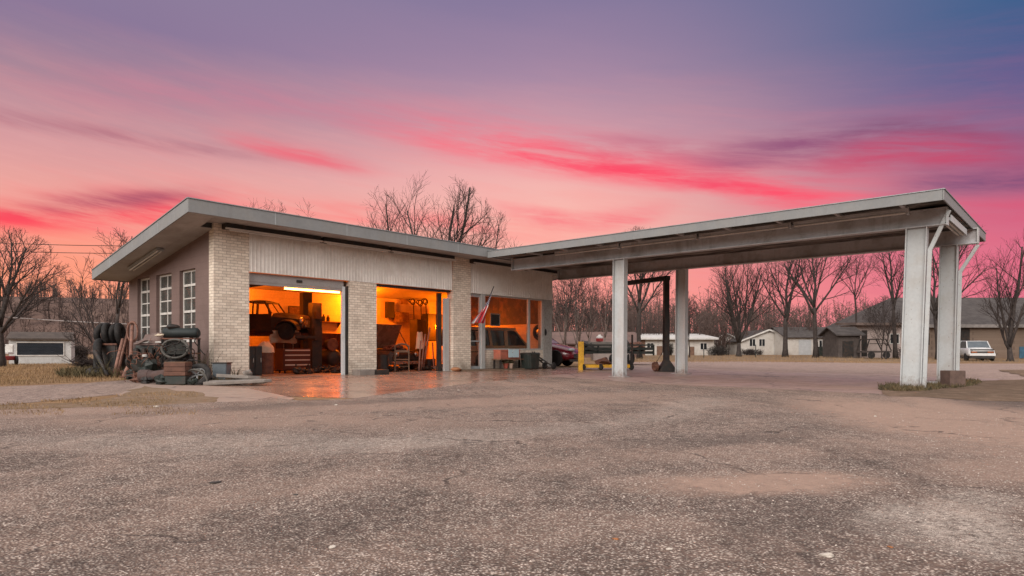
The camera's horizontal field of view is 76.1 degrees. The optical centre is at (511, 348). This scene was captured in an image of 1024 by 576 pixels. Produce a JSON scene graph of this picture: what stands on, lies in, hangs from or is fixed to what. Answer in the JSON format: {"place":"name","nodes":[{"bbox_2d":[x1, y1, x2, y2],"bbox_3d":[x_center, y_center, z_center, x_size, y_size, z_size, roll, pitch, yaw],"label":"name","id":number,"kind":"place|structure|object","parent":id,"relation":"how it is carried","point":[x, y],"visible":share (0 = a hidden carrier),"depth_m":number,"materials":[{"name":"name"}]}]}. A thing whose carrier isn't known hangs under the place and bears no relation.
{"place":"outdoors","nodes":[
{"label":"outdoors","id":0,"kind":"place"},
{"bbox_2d":[0,361,126,385],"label":"lawn grass","id":1,"kind":"structure","parent":0,"point":[19,374],"depth_m":19.24,"materials":[{"name":"plant"}]},
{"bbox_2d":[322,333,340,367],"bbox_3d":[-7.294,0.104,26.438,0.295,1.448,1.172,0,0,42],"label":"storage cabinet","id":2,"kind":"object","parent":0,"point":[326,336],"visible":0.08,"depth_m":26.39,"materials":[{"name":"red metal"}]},
{"bbox_2d":[0,296,729,353],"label":"hill","id":3,"kind":"structure","parent":0,"point":[35,324],"depth_m":116.28,"materials":[{"name":"plant"}]},
{"bbox_2d":[0,354,1023,405],"bbox_3d":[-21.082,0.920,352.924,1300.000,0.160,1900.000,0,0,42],"label":"ground","id":4,"kind":"structure","parent":0,"point":[574,364],"depth_m":24.16,"materials":[{"name":"soil"}]},
{"bbox_2d":[5,344,18,364],"bbox_3d":[-26.017,0.303,33.513,1.105,1.066,1.127,0,0,0],"label":"sign","id":5,"kind":"object","parent":4,"relation":"on","point":[9,348],"visible":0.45,"depth_m":33.80,"materials":[{"name":"white paint"}]},
{"bbox_2d":[0,227,73,366],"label":"bare tree","id":6,"kind":"object","parent":4,"relation":"on","point":[7,291],"visible":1,"depth_m":29.93,"materials":[{"name":"brown plant"}]},
{"bbox_2d":[6,332,75,363],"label":"white shed","id":7,"kind":"structure","parent":4,"relation":"on","point":[38,347],"depth_m":36.04,"materials":[{"name":"stone"}]},
{"bbox_2d":[56,353,93,367],"bbox_3d":[-16.572,0.497,26.072,2.245,0.740,1.666,0,0,-7],"label":"bare bush","id":8,"kind":"object","parent":4,"relation":"on","point":[82,362],"visible":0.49,"depth_m":25.59,"materials":[{"name":"brown plant"}]},
{"bbox_2d":[0,380,154,404],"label":"gravel drive","id":9,"kind":"structure","parent":4,"relation":"on","point":[25,394],"depth_m":13.34,"materials":[{"name":"gravel"}]},
{"bbox_2d":[138,369,163,382],"bbox_3d":[-8.784,0.666,15.999,0.618,0.345,0.331,0,0,-9],"label":"dented drum","id":10,"kind":"object","parent":9,"relation":"on","point":[147,373],"visible":0.56,"depth_m":15.88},
{"bbox_2d":[51,256,112,353],"bbox_3d":[-18.098,-1.519,28.063,2.764,4.950,2.631,0,0,42],"label":"bare tree","id":11,"kind":"object","parent":4,"relation":"on","point":[86,309],"visible":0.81,"depth_m":27.91,"materials":[{"name":"brown plant"}]},
{"bbox_2d":[75,345,91,359],"bbox_3d":[-26.723,0.203,40.021,2.190,1.312,1.919,0,0,42],"label":"bare bush","id":12,"kind":"object","parent":4,"relation":"on","point":[79,350],"visible":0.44,"depth_m":39.91,"materials":[{"name":"brown plant"}]},
{"bbox_2d":[53,365,124,377],"bbox_3d":[-12.680,0.661,19.973,3.508,0.349,2.084,0,0,42],"label":"weeds ground cover","id":13,"kind":"object","parent":4,"relation":"on","point":[76,371],"visible":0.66,"depth_m":19.11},
{"bbox_2d":[0,386,208,408],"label":"grass strip","id":14,"kind":"object","parent":4,"relation":"on","point":[183,398],"depth_m":11.50,"materials":[{"name":"plant"}]},
{"bbox_2d":[2,390,197,414],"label":"dry grass","id":15,"kind":"structure","parent":14,"relation":"on","point":[30,404],"depth_m":10.64,"materials":[{"name":"plant"}]},
{"bbox_2d":[84,227,131,322],"bbox_3d":[-16.252,-2.040,26.928,1.700,5.961,2.141,0,0,13],"label":"bare tree","id":16,"kind":"object","parent":4,"relation":"on","point":[118,302],"visible":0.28,"depth_m":27.04,"materials":[{"name":"brown plant"}]},
{"bbox_2d":[92,343,125,367],"bbox_3d":[-12.622,0.328,20.581,0.760,0.995,0.682,0,0,0],"label":"steel bin","id":17,"kind":"object","parent":4,"relation":"on","point":[107,348],"visible":0.41,"depth_m":20.28,"materials":[{"name":"black metal"}]},
{"bbox_2d":[93,338,103,366],"bbox_3d":[-12.797,0.240,20.400,0.228,1.160,1.160,-8,3,-20],"label":"tyre casing","id":18,"kind":"object","parent":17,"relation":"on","point":[97,344],"visible":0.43,"depth_m":19.97,"materials":[{"name":"rubber"}]},
{"bbox_2d":[101,323,114,342],"bbox_3d":[-12.682,-0.460,20.541,0.181,0.730,0.725,-7,1,-10],"label":"tyre casing","id":19,"kind":"object","parent":17,"relation":"on","point":[104,332],"visible":0.63,"depth_m":20.26,"materials":[{"name":"rubber"}]},
{"bbox_2d":[114,323,125,343],"bbox_3d":[-12.312,-0.460,20.558,0.181,0.730,0.725,-9,3,-16],"label":"tyre casing","id":20,"kind":"object","parent":17,"relation":"on","point":[119,331],"visible":0.77,"depth_m":20.31,"materials":[{"name":"rubber"}]},
{"bbox_2d":[125,345,168,377],"bbox_3d":[-9.516,0.375,17.089,1.138,0.940,0.723,0,0,1],"label":"scrap engine","id":21,"kind":"object","parent":4,"relation":"on","point":[142,349],"visible":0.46,"depth_m":16.95,"materials":[{"name":"green paint"}]},
{"bbox_2d":[131,357,157,371],"bbox_3d":[-9.171,0.592,16.431,0.563,0.783,0.538,0,0,-6],"label":"gearbox","id":22,"kind":"object","parent":21,"relation":"on","point":[150,365],"visible":0.45,"depth_m":16.25,"materials":[{"name":"green paint"}]},
{"bbox_2d":[160,338,200,369],"bbox_3d":[-8.556,0.280,16.900,0.800,1.120,0.511,0,0,0],"label":"steel shelf","id":23,"kind":"object","parent":4,"relation":"on","point":[190,346],"visible":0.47,"depth_m":16.67,"materials":[{"name":"black metal"}]},
{"bbox_2d":[134,332,167,343],"bbox_3d":[-9.259,-0.269,17.072,0.950,0.310,0.605,6,28,0],"label":"bent panel","id":24,"kind":"object","parent":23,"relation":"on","point":[152,337],"visible":0.6,"depth_m":16.97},
{"bbox_2d":[160,338,188,358],"bbox_3d":[-8.536,0.000,16.560,0.744,0.522,0.070,0,0,0],"label":"oval hoop","id":25,"kind":"object","parent":23,"relation":"hanging from","point":[177,357],"visible":0.87,"depth_m":16.53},
{"bbox_2d":[144,338,206,366],"bbox_3d":[-8.217,0.354,16.379,1.832,1.248,0.895,0,0,-34],"label":"wire tangle","id":26,"kind":"object","parent":23,"relation":"hanging from","point":[175,350],"visible":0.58,"depth_m":16.25,"materials":[{"name":"black metal"}]},
{"bbox_2d":[166,340,186,353],"bbox_3d":[-8.556,-0.040,16.660,0.500,0.360,0.060,0,0,0],"label":"radiator core","id":27,"kind":"object","parent":23,"relation":"on","point":[178,346],"visible":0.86,"depth_m":16.63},
{"bbox_2d":[162,354,194,366],"bbox_3d":[-8.566,0.306,16.873,0.517,0.544,0.826,0,0,42],"label":"scrap gearbox","id":28,"kind":"object","parent":23,"relation":"on","point":[185,358],"visible":0.23,"depth_m":16.74,"materials":[{"name":"black metal"}]},
{"bbox_2d":[162,328,200,337],"bbox_3d":[-8.535,-0.413,16.900,0.931,0.271,0.271,0,0,3],"label":"rolled tarp","id":29,"kind":"object","parent":23,"relation":"on","point":[182,333],"visible":0.99,"depth_m":16.79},
{"bbox_2d":[117,384,292,402],"bbox_3d":[-6.342,0.898,13.160,6.379,0.128,2.779,0,0,42],"label":"concrete pad","id":30,"kind":"object","parent":4,"relation":"on","point":[214,394],"visible":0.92,"depth_m":13.38,"materials":[{"name":"concrete"}]},
{"bbox_2d":[92,197,560,378],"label":"garage building","id":31,"kind":"structure","parent":4,"relation":"on","point":[209,269],"depth_m":20.84,"materials":[{"name":"beige brick"}]},
{"bbox_2d":[136,278,149,342],"bbox_3d":[-11.809,-1.235,21.082,1.110,2.090,0.185,0,0,42],"label":"window","id":32,"kind":"structure","parent":31,"relation":"in","point":[145,283],"depth_m":21.26,"materials":[{"name":"white paint"}]},
{"bbox_2d":[155,273,171,342],"bbox_3d":[-10.571,-1.235,19.984,1.240,2.090,0.185,0,0,42],"label":"window","id":33,"kind":"structure","parent":31,"relation":"in","point":[165,280],"depth_m":20.14,"materials":[{"name":"glass"}]},
{"bbox_2d":[183,269,195,341],"bbox_3d":[-9.288,-1.235,18.846,1.150,2.090,0.185,0,0,42],"label":"window","id":34,"kind":"structure","parent":31,"relation":"in","point":[189,275],"depth_m":19.00,"materials":[{"name":"glass"}]},
{"bbox_2d":[249,346,261,375],"bbox_3d":[-8.096,0.374,20.298,0.545,0.908,0.483,0,0,42],"label":"storage cabinet","id":35,"kind":"object","parent":31,"relation":"on","point":[255,359],"visible":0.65,"depth_m":20.14,"materials":[{"name":"black metal"}]},
{"bbox_2d":[262,353,273,373],"bbox_3d":[-8.069,0.478,21.414,0.510,0.700,0.510,0,0,42],"label":"steel drum","id":36,"kind":"object","parent":31,"relation":"on","point":[267,363],"visible":0.73,"depth_m":21.22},
{"bbox_2d":[270,339,299,370],"bbox_3d":[-8.439,-0.006,25.034,0.445,1.668,1.537,0,0,42],"label":"storage cabinet","id":37,"kind":"object","parent":31,"relation":"on","point":[285,345],"visible":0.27,"depth_m":24.55,"materials":[{"name":"metal"}]},
{"bbox_2d":[276,349,309,372],"bbox_3d":[-7.500,0.414,22.473,0.550,0.828,1.025,0,0,42],"label":"tool chest","id":38,"kind":"object","parent":31,"relation":"on","point":[287,359],"visible":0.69,"depth_m":22.19,"materials":[{"name":"red metal"}]},
{"bbox_2d":[249,272,343,290],"bbox_3d":[-6.414,-1.998,19.681,0.080,0.335,3.130,0,0,42],"label":"garage door","id":39,"kind":"structure","parent":31,"relation":"in","point":[254,278],"depth_m":19.56,"materials":[{"name":"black metal"}]},
{"bbox_2d":[292,364,314,373],"bbox_3d":[-6.816,0.671,21.343,0.726,0.376,0.712,0,0,-16],"label":"parts heap","id":40,"kind":"object","parent":31,"relation":"on","point":[297,370],"visible":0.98,"depth_m":21.32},
{"bbox_2d":[300,292,311,348],"bbox_3d":[-8.120,-0.661,24.901,0.600,2.978,1.200,0,0,42],"label":"lift post","id":41,"kind":"object","parent":31,"relation":"on","point":[305,298],"visible":0.21,"depth_m":24.98,"materials":[{"name":"black metal"}]},
{"bbox_2d":[295,303,321,368],"bbox_3d":[-7.178,-0.396,22.949,0.600,2.448,1.200,0,0,42],"label":"lift post","id":42,"kind":"object","parent":31,"relation":"on","point":[314,336],"visible":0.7,"depth_m":23.03,"materials":[{"name":"black metal"}]},
{"bbox_2d":[249,300,309,340],"bbox_3d":[-8.685,-1.005,22.979,3.148,1.417,1.582,0,0,4],"label":"car","id":43,"kind":"object","parent":42,"relation":"on","point":[286,325],"visible":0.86,"depth_m":22.30,"materials":[{"name":"black metal"}]},
{"bbox_2d":[269,330,298,343],"bbox_3d":[-7.899,-0.413,22.623,1.099,0.500,0.155,0,30,-48],"label":"shop rag","id":44,"kind":"object","parent":43,"relation":"hanging from","point":[274,337],"visible":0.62,"depth_m":22.53,"materials":[{"name":"fabric"}]},
{"bbox_2d":[322,338,340,368],"bbox_3d":[-6.771,0.221,24.311,0.840,1.226,0.682,0,0,42],"label":"air compressor","id":45,"kind":"object","parent":31,"relation":"on","point":[331,355],"visible":0.85,"depth_m":24.02,"materials":[{"name":"red metal"}]},
{"bbox_2d":[378,355,387,368],"bbox_3d":[-4.558,0.518,23.158,0.368,0.620,0.368,0,0,42],"label":"steel drum","id":46,"kind":"object","parent":31,"relation":"on","point":[382,361],"visible":0.85,"depth_m":23.00,"materials":[{"name":"black metal"}]},
{"bbox_2d":[385,302,394,317],"bbox_3d":[-5.545,-1.760,29.669,0.157,0.723,0.424,0,0,42],"label":"wall box","id":47,"kind":"object","parent":31,"relation":"attached to","point":[389,309],"visible":1,"depth_m":29.58,"materials":[{"name":"orange metal"}]},
{"bbox_2d":[377,324,420,368],"bbox_3d":[-5.108,-0.064,25.761,2.740,1.777,1.680,0,0,34],"label":"open hood car","id":48,"kind":"object","parent":31,"relation":"on","point":[387,335],"visible":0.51,"depth_m":25.44,"materials":[{"name":"brown metal"}]},
{"bbox_2d":[393,312,408,322],"bbox_3d":[-5.114,-1.441,30.124,0.197,0.474,0.775,0,0,42],"label":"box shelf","id":49,"kind":"object","parent":31,"relation":"attached to","point":[401,317],"visible":1,"depth_m":30.02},
{"bbox_2d":[394,343,409,371],"bbox_3d":[-3.934,0.314,23.404,0.560,1.031,0.587,0,0,-8],"label":"wooden armchair","id":50,"kind":"object","parent":31,"relation":"on","point":[395,359],"visible":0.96,"depth_m":23.16,"materials":[{"name":"brown wood"}]},
{"bbox_2d":[410,319,425,360],"bbox_3d":[-4.136,-0.226,28.830,0.545,2.108,0.507,0,0,42],"label":"storage cabinet","id":51,"kind":"object","parent":31,"relation":"on","point":[417,325],"visible":0.42,"depth_m":28.65,"materials":[{"name":"black metal"}]},
{"bbox_2d":[422,314,442,340],"bbox_3d":[-3.686,-0.985,30.617,0.445,1.270,0.996,0,0,42],"label":"wall cupboard","id":52,"kind":"object","parent":31,"relation":"attached to","point":[430,319],"depth_m":30.32,"materials":[{"name":"wood"}]},
{"bbox_2d":[428,314,435,339],"bbox_3d":[-3.701,-0.990,30.298,0.043,1.200,0.474,0,0,42],"label":"door","id":53,"kind":"structure","parent":52,"relation":"in","point":[431,318],"depth_m":30.32,"materials":[{"name":"orange metal"}]},
{"bbox_2d":[471,295,479,368],"bbox_3d":[-1.446,-0.648,25.258,0.070,2.836,0.564,0,0,42],"label":"entrance door","id":54,"kind":"structure","parent":31,"relation":"in","point":[472,367],"depth_m":25.41,"materials":[{"name":"grey paint"}]},
{"bbox_2d":[471,286,493,323],"bbox_3d":[-1.194,-1.661,24.720,0.621,1.444,1.344,0,0,42],"label":"wall flag","id":55,"kind":"object","parent":31,"relation":"attached to","point":[480,317],"depth_m":24.76,"materials":[{"name":"red fabric"}]},
{"bbox_2d":[441,326,526,365],"bbox_3d":[-1.081,-0.036,28.125,1.830,1.728,4.040,0,0,42],"label":"parked van","id":56,"kind":"object","parent":31,"relation":"on","point":[502,338],"visible":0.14,"depth_m":27.48,"materials":[{"name":"paint"}]},
{"bbox_2d":[360,186,407,231],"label":"bare tree","id":57,"kind":"object","parent":4,"relation":"on","point":[386,215],"visible":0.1,"depth_m":43.55,"materials":[{"name":"brown plant"}]},
{"bbox_2d":[190,367,592,397],"bbox_3d":[0.215,0.914,19.996,9.220,0.160,17.800,0,0,42],"label":"garage apron","id":58,"kind":"object","parent":4,"relation":"on","point":[346,386],"visible":0.57,"depth_m":17.46,"materials":[{"name":"concrete"}]},
{"bbox_2d":[165,376,190,384],"bbox_3d":[-7.963,0.749,15.600,0.500,0.200,0.300,0,0,0],"label":"crate","id":59,"kind":"object","parent":58,"relation":"on","point":[175,380],"visible":0.84,"depth_m":15.45,"materials":[{"name":"green paint"}]},
{"bbox_2d":[164,362,191,375],"bbox_3d":[-7.963,0.475,15.600,0.500,0.328,0.360,0,0,0],"label":"wooden crate","id":60,"kind":"object","parent":59,"relation":"on","point":[176,368],"visible":0.97,"depth_m":15.42,"materials":[{"name":"red wood"}]},
{"bbox_2d":[186,363,211,384],"bbox_3d":[-7.555,0.639,15.700,0.670,0.665,0.143,0,-35,0],"label":"spoked wheel","id":61,"kind":"object","parent":58,"relation":"on","point":[205,368],"visible":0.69,"depth_m":15.70,"materials":[{"name":"metal"}]},
{"bbox_2d":[211,362,232,379],"bbox_3d":[-7.409,0.598,16.700,0.400,0.500,0.350,0,0,0],"label":"waste bin","id":62,"kind":"object","parent":58,"relation":"on","point":[221,367],"visible":0.6,"depth_m":16.55,"materials":[{"name":"blue plastic"}]},
{"bbox_2d":[203,379,272,384],"bbox_3d":[-6.532,0.784,15.604,1.605,0.087,0.541,-2,3,0],"label":"broken slab","id":63,"kind":"object","parent":58,"relation":"on","point":[231,381],"depth_m":15.44,"materials":[{"name":"grey concrete"}]},
{"bbox_2d":[216,374,259,378],"bbox_3d":[-6.658,0.686,15.934,1.003,0.091,0.352,3,-4,0],"label":"broken slab","id":64,"kind":"object","parent":63,"relation":"on","point":[235,376],"depth_m":15.80,"materials":[{"name":"grey concrete"}]},
{"bbox_2d":[352,369,374,374],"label":"stone block","id":65,"kind":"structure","parent":58,"relation":"on","point":[364,372],"depth_m":20.60,"materials":[{"name":"grey concrete"}]},
{"bbox_2d":[460,367,563,371],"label":"storefront kerb","id":66,"kind":"structure","parent":58,"relation":"on","point":[468,370],"depth_m":25.18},
{"bbox_2d":[492,359,523,368],"bbox_3d":[-0.078,0.590,26.084,0.460,0.380,1.654,0,0,42],"label":"bench","id":67,"kind":"object","parent":66,"relation":"on","point":[500,363],"visible":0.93,"depth_m":25.60,"materials":[{"name":"brown wood"}]},
{"bbox_2d":[493,350,519,358],"bbox_3d":[-0.193,0.216,25.931,0.410,0.363,1.193,0,0,42],"label":"metal cooler","id":68,"kind":"object","parent":67,"relation":"on","point":[500,354],"visible":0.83,"depth_m":25.55,"materials":[{"name":"red metal"}]},
{"bbox_2d":[520,353,539,368],"bbox_3d":[0.738,0.480,26.597,0.641,0.640,0.802,0,0,42],"label":"refuse bin","id":69,"kind":"object","parent":58,"relation":"on","point":[530,361],"visible":0.94,"depth_m":26.33,"materials":[{"name":"green paint"}]},
{"bbox_2d":[369,171,499,248],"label":"bare tree","id":70,"kind":"object","parent":4,"relation":"on","point":[463,225],"visible":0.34,"depth_m":41.05,"materials":[{"name":"brown plant"}]},
{"bbox_2d":[461,207,521,248],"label":"bare tree","id":71,"kind":"object","parent":4,"relation":"on","point":[501,218],"visible":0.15,"depth_m":46.10,"materials":[{"name":"brown plant"}]},
{"bbox_2d":[0,272,1018,354],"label":"bare woods","id":72,"kind":"object","parent":4,"relation":"on","point":[705,323],"visible":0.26,"depth_m":101.44,"materials":[{"name":"plant"}]},
{"bbox_2d":[0,377,1023,575],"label":"parking lot","id":73,"kind":"structure","parent":4,"relation":"on","point":[532,404],"depth_m":4.70,"materials":[{"name":"gravel"}]},
{"bbox_2d":[552,338,577,366],"bbox_3d":[1.050,-0.003,31.759,4.670,1.686,1.893,0,0,24],"label":"red car","id":74,"kind":"object","parent":4,"relation":"on","point":[565,355],"visible":0.36,"depth_m":30.32,"materials":[{"name":"paint"}]},
{"bbox_2d":[552,278,593,348],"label":"bare tree","id":75,"kind":"object","parent":4,"relation":"on","point":[565,309],"visible":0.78,"depth_m":43.73,"materials":[{"name":"brown plant"}]},
{"bbox_2d":[581,276,611,360],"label":"bare tree","id":76,"kind":"object","parent":4,"relation":"on","point":[605,316],"visible":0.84,"depth_m":45.95,"materials":[{"name":"brown plant"}]},
{"bbox_2d":[641,334,718,354],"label":"house","id":77,"kind":"structure","parent":4,"relation":"on","point":[699,343],"depth_m":84.00,"materials":[{"name":"paint"}]},
{"bbox_2d":[726,329,774,354],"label":"house","id":78,"kind":"structure","parent":4,"relation":"on","point":[764,339],"depth_m":90.00,"materials":[{"name":"grey"}]},
{"bbox_2d":[535,366,1000,393],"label":"canopy slab","id":79,"kind":"structure","parent":4,"relation":"on","point":[854,383],"depth_m":21.06,"materials":[{"name":"concrete"}]},
{"bbox_2d":[578,335,633,369],"bbox_3d":[3.813,0.145,26.966,2.331,1.450,1.131,0,0,-4],"label":"yellow engine hoist","id":80,"kind":"object","parent":79,"relation":"on","point":[602,363],"visible":0.81,"depth_m":26.48,"materials":[{"name":"paint"}]},
{"bbox_2d":[627,276,674,371],"bbox_3d":[5.599,-1.038,27.850,1.051,3.958,4.312,0,0,-18],"label":"outdoor lift frame","id":81,"kind":"object","parent":79,"relation":"on","point":[666,365],"visible":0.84,"depth_m":26.06,"materials":[{"name":"black metal"}]},
{"bbox_2d":[488,188,986,386],"bbox_3d":[6.842,-1.286,22.472,14.868,4.672,7.740,0,0,42],"label":"station canopy","id":82,"kind":"object","parent":79,"relation":"on","point":[918,226],"visible":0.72,"depth_m":18.95,"materials":[{"name":"metal"}]},
{"bbox_2d":[770,327,823,354],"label":"house","id":83,"kind":"structure","parent":4,"relation":"on","point":[800,341],"depth_m":86.00,"materials":[{"name":"grey"}]},
{"bbox_2d":[799,340,810,354],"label":"garage door","id":84,"kind":"structure","parent":83,"relation":"in","point":[804,345],"depth_m":85.95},
{"bbox_2d":[587,354,1023,362],"bbox_3d":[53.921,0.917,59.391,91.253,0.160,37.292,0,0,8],"label":"dead grass verge","id":85,"kind":"structure","parent":4,"relation":"on","point":[805,358],"depth_m":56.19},
{"bbox_2d":[552,332,641,357],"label":"barn","id":86,"kind":"structure","parent":85,"relation":"on","point":[570,340],"depth_m":63.31,"materials":[{"name":"brown wood"}]},
{"bbox_2d":[609,226,675,358],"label":"bare tree","id":87,"kind":"object","parent":85,"relation":"on","point":[639,292],"visible":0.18,"depth_m":54.77,"materials":[{"name":"brown plant"}]},
{"bbox_2d":[688,297,698,357],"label":"bare tree","id":88,"kind":"object","parent":85,"relation":"on","point":[690,311],"visible":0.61,"depth_m":61.90,"materials":[{"name":"brown plant"}]},
{"bbox_2d":[706,345,730,355],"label":"bare bush","id":89,"kind":"object","parent":85,"relation":"on","point":[721,350],"visible":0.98,"depth_m":79.64,"materials":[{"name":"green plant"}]},
{"bbox_2d":[704,263,778,356],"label":"bare tree","id":90,"kind":"object","parent":85,"relation":"on","point":[728,296],"visible":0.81,"depth_m":69.43,"materials":[{"name":"brown plant"}]},
{"bbox_2d":[745,258,819,356],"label":"bare tree","id":91,"kind":"object","parent":85,"relation":"on","point":[786,314],"visible":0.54,"depth_m":65.93,"materials":[{"name":"brown plant"}]},
{"bbox_2d":[771,254,867,357],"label":"bare tree","id":92,"kind":"object","parent":85,"relation":"on","point":[814,309],"visible":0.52,"depth_m":61.73,"materials":[{"name":"brown plant"}]},
{"bbox_2d":[817,327,865,357],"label":"dark shed","id":93,"kind":"structure","parent":85,"relation":"on","point":[840,342],"depth_m":60.14,"materials":[{"name":"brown wood"}]},
{"bbox_2d":[842,341,853,355],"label":"door","id":94,"kind":"structure","parent":93,"relation":"in","point":[847,346],"depth_m":59.95,"materials":[{"name":"wood"}]},
{"bbox_2d":[832,255,882,322],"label":"bare tree","id":95,"kind":"object","parent":85,"relation":"on","point":[856,275],"visible":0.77,"depth_m":64.09,"materials":[{"name":"brown plant"}]},
{"bbox_2d":[856,339,891,358],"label":"old wagon","id":96,"kind":"object","parent":85,"relation":"on","point":[871,354],"visible":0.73,"depth_m":57.99,"materials":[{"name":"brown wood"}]},
{"bbox_2d":[861,296,901,358],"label":"bare tree","id":97,"kind":"object","parent":85,"relation":"on","point":[883,316],"visible":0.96,"depth_m":56.87,"materials":[{"name":"brown plant"}]},
{"bbox_2d":[869,251,904,358],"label":"bare tree","id":98,"kind":"object","parent":85,"relation":"on","point":[895,348],"visible":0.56,"depth_m":59.93,"materials":[{"name":"brown plant"}]},
{"bbox_2d":[893,221,1001,359],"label":"bare tree","id":99,"kind":"object","parent":85,"relation":"on","point":[934,304],"visible":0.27,"depth_m":57.95,"materials":[{"name":"brown plant"}]},
{"bbox_2d":[960,341,995,360],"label":"white car","id":100,"kind":"object","parent":85,"relation":"on","point":[982,350],"visible":0.78,"depth_m":53.22,"materials":[{"name":"paint"}]},
{"bbox_2d":[970,233,1023,360],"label":"bare tree","id":101,"kind":"object","parent":85,"relation":"on","point":[1010,333],"visible":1,"depth_m":52.20,"materials":[{"name":"brown plant"}]},
{"bbox_2d":[835,323,901,357],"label":"carport","id":102,"kind":"object","parent":4,"relation":"on","point":[864,343],"visible":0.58,"depth_m":62.00,"materials":[{"name":"paint"}]},
{"bbox_2d":[820,298,1023,358],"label":"tan stone building","id":103,"kind":"structure","parent":4,"relation":"on","point":[976,325],"depth_m":66.57,"materials":[{"name":"grey"}]},
{"bbox_2d":[960,328,969,357],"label":"doorway","id":104,"kind":"structure","parent":103,"relation":"in","point":[965,332],"depth_m":65.94,"materials":[{"name":"wood"}]},
{"bbox_2d":[874,370,1023,400],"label":"dirt shoulder","id":105,"kind":"object","parent":4,"relation":"on","point":[1009,390],"visible":0.72,"depth_m":14.62},
{"bbox_2d":[877,381,941,390],"bbox_3d":[9.858,0.911,16.226,1.432,0.170,3.139,0,0,42],"label":"weeds ground cover","id":106,"kind":"object","parent":105,"relation":"on","point":[893,386],"visible":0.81,"depth_m":15.62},
{"bbox_2d":[940,370,964,385],"bbox_3d":[11.601,0.779,17.217,0.446,0.431,0.367,0,0,-6],"label":"wood block","id":107,"kind":"object","parent":105,"relation":"on","point":[952,377],"depth_m":17.05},
{"bbox_2d":[929,377,981,387],"bbox_3d":[12.440,0.931,18.405,1.216,0.130,6.075,0,0,42],"label":"weeds ground cover","id":108,"kind":"object","parent":105,"relation":"on","point":[970,382],"visible":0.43,"depth_m":17.36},
{"bbox_2d":[0,0,1023,332],"label":"sky","id":109,"kind":"structure","parent":0,"point":[572,119],"materials":[{"name":"pink"}]},
{"bbox_2d":[633,362,1023,379],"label":"gravel road","id":110,"kind":"structure","parent":0,"point":[994,371],"depth_m":32.99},
{"bbox_2d":[584,344,654,363],"bbox_3d":[5.387,0.305,34.774,4.049,1.070,2.052,0,0,0],"label":"flatbed trailer","id":111,"kind":"object","parent":110,"relation":"on","point":[597,354],"visible":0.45,"depth_m":33.97,"materials":[{"name":"green paint"}]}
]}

